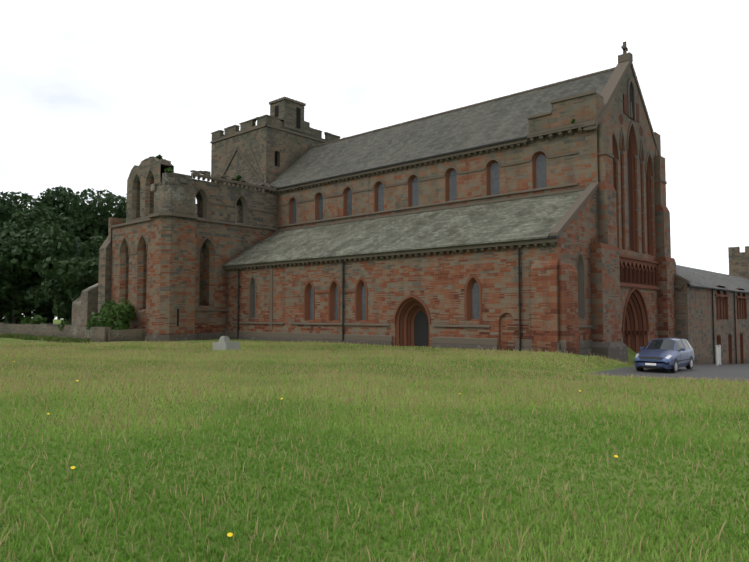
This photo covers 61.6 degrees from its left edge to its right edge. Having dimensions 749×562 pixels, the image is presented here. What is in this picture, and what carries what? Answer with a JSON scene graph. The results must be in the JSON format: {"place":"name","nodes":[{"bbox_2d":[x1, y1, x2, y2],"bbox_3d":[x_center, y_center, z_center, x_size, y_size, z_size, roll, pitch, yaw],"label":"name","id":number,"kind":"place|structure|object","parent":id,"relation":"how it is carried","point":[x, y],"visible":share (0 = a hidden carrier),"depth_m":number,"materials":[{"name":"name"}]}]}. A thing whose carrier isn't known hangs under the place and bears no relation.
{"place":"outdoors","nodes":[
{"label":"outdoors","id":0,"kind":"place"},
{"bbox_2d":[0,333,89,342],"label":"rough verge grass","id":1,"kind":"structure","parent":0,"point":[46,338],"depth_m":50.20,"materials":[{"name":"green plant"}]},
{"bbox_2d":[0,319,748,561],"bbox_3d":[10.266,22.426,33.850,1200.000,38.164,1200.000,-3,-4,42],"label":"lawn ground","id":2,"kind":"structure","parent":0,"point":[631,355],"depth_m":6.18,"materials":[{"name":"green plant"}]},
{"bbox_2d":[2,268,21,323],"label":"tree trunk","id":3,"kind":"object","parent":2,"relation":"on","point":[13,320],"depth_m":71.40,"materials":[{"name":"brown plant"}]},
{"bbox_2d":[19,315,46,323],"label":"bush","id":4,"kind":"object","parent":2,"relation":"on","point":[37,319],"visible":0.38,"depth_m":66.45,"materials":[{"name":"green plant"}]},
{"bbox_2d":[0,238,78,323],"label":"tree foliage","id":5,"kind":"object","parent":2,"relation":"on","point":[26,289],"visible":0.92,"depth_m":70.12,"materials":[{"name":"green plant"}]},
{"bbox_2d":[33,256,98,323],"bbox_3d":[-30.915,1.684,67.597,10.176,8.685,11.684,-3,-4,42],"label":"tree foliage","id":6,"kind":"object","parent":2,"relation":"on","point":[69,280],"visible":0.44,"depth_m":64.40,"materials":[{"name":"green plant"}]},
{"bbox_2d":[27,220,107,261],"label":"tree foliage","id":7,"kind":"object","parent":2,"relation":"on","point":[89,250],"visible":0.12,"depth_m":70.20,"materials":[{"name":"green plant"}]},
{"bbox_2d":[0,323,144,341],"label":"rubble walls","id":8,"kind":"structure","parent":2,"relation":"on","point":[101,334],"depth_m":52.31,"materials":[{"name":"stone"}]},
{"bbox_2d":[58,321,69,330],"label":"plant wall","id":9,"kind":"structure","parent":8,"relation":"on","point":[63,323],"depth_m":53.78,"materials":[{"name":"green plant"}]},
{"bbox_2d":[86,322,94,328],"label":"plant wall","id":10,"kind":"structure","parent":8,"relation":"on","point":[90,324],"depth_m":51.17,"materials":[{"name":"green plant"}]},
{"bbox_2d":[87,298,136,329],"bbox_3d":[-22.323,3.266,53.915,4.092,3.625,3.057,-1,-3,19],"label":"bush","id":11,"kind":"object","parent":2,"relation":"on","point":[113,313],"depth_m":53.29,"materials":[{"name":"green plant"}]},
{"bbox_2d":[72,156,278,341],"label":"transept","id":12,"kind":"structure","parent":2,"relation":"on","point":[169,248],"depth_m":55.03,"materials":[{"name":"stone"}]},
{"bbox_2d":[164,167,172,172],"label":"plant wall","id":13,"kind":"structure","parent":12,"relation":"on","point":[169,169],"depth_m":52.26,"materials":[{"name":"green plant"}]},
{"bbox_2d":[235,174,241,180],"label":"plant wall","id":14,"kind":"structure","parent":12,"relation":"attached to","point":[238,177],"depth_m":56.93,"materials":[{"name":"green plant"}]},
{"bbox_2d":[210,97,344,221],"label":"crossing tower","id":15,"kind":"structure","parent":12,"relation":"on","point":[282,137],"depth_m":64.96,"materials":[{"name":"stone"}]},
{"bbox_2d":[212,336,239,350],"bbox_3d":[-8.411,3.641,35.666,1.360,1.020,1.000,-3,-4,42],"label":"gravestone","id":16,"kind":"object","parent":2,"relation":"on","point":[224,343],"visible":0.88,"depth_m":35.37,"materials":[{"name":"stone"}]},
{"bbox_2d":[13,361,617,556],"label":"yellow flowers","id":17,"kind":"object","parent":2,"relation":"on","point":[228,534],"visible":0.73,"depth_m":5.92,"materials":[{"name":"yellow plant"}]},
{"bbox_2d":[224,235,566,353],"bbox_3d":[-1.119,1.558,45.499,31.800,7.020,1.400,-3,-4,42],"label":"aisle","id":18,"kind":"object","parent":2,"relation":"on","point":[504,296],"visible":0.96,"depth_m":42.44,"materials":[{"name":"red stone"}]},
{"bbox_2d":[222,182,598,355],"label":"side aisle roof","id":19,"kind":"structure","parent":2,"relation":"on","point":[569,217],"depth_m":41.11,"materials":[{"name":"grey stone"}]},
{"bbox_2d":[262,67,615,235],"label":"church nave","id":20,"kind":"structure","parent":2,"relation":"on","point":[529,142],"depth_m":48.52,"materials":[{"name":"grey stone"}]},
{"bbox_2d":[583,41,676,362],"bbox_3d":[17.648,-5.829,44.334,3.120,22.750,15.090,-3,-4,42],"label":"church facade","id":21,"kind":"object","parent":2,"relation":"on","point":[632,266],"visible":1,"depth_m":44.55,"materials":[{"name":"red stone"}]},
{"bbox_2d":[587,364,748,381],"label":"tarmac drive","id":22,"kind":"structure","parent":2,"relation":"on","point":[721,371],"depth_m":31.07,"materials":[{"name":"grey asphalt"}]},
{"bbox_2d":[634,338,693,372],"bbox_3d":[15.001,3.789,32.490,2.200,1.660,4.350,-3,-4,42],"label":"blue car","id":23,"kind":"object","parent":22,"relation":"on","point":[673,355],"visible":1,"depth_m":31.55,"materials":[{"name":"blue paint"}]},
{"bbox_2d":[674,246,748,363],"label":"range","id":24,"kind":"structure","parent":2,"relation":"on","point":[711,310],"depth_m":55.44,"materials":[{"name":"stone"}]},
{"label":"tree trunk","id":25,"kind":"object","parent":2,"relation":"on","visible":0},
{"bbox_2d":[0,185,108,243],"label":"tree foliage","id":26,"kind":"object","parent":25,"relation":"on","point":[57,199],"visible":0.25,"depth_m":84.90,"materials":[{"name":"green plant"}]},
{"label":"tree trunk","id":27,"kind":"object","parent":2,"relation":"on","visible":0},
{"bbox_2d":[65,188,126,236],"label":"tree foliage","id":28,"kind":"object","parent":27,"relation":"attached to","point":[118,210],"visible":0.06,"depth_m":83.74,"materials":[{"name":"green plant"}]},
{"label":"tree trunk","id":29,"kind":"object","parent":2,"relation":"on","visible":0},
{"bbox_2d":[0,206,88,294],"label":"tree foliage","id":30,"kind":"object","parent":29,"relation":"attached to","point":[20,234],"visible":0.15,"depth_m":74.65,"materials":[{"name":"green plant"}]},
{"bbox_2d":[0,0,748,318],"label":"sky","id":31,"kind":"structure","parent":0,"point":[91,90],"materials":[{"name":"white"}]},
{"bbox_2d":[716,345,720,364],"bbox_3d":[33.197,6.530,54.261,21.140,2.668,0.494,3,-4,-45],"label":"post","id":32,"kind":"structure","parent":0,"point":[718,355],"depth_m":47.15,"materials":[{"name":"paint"}]}
]}

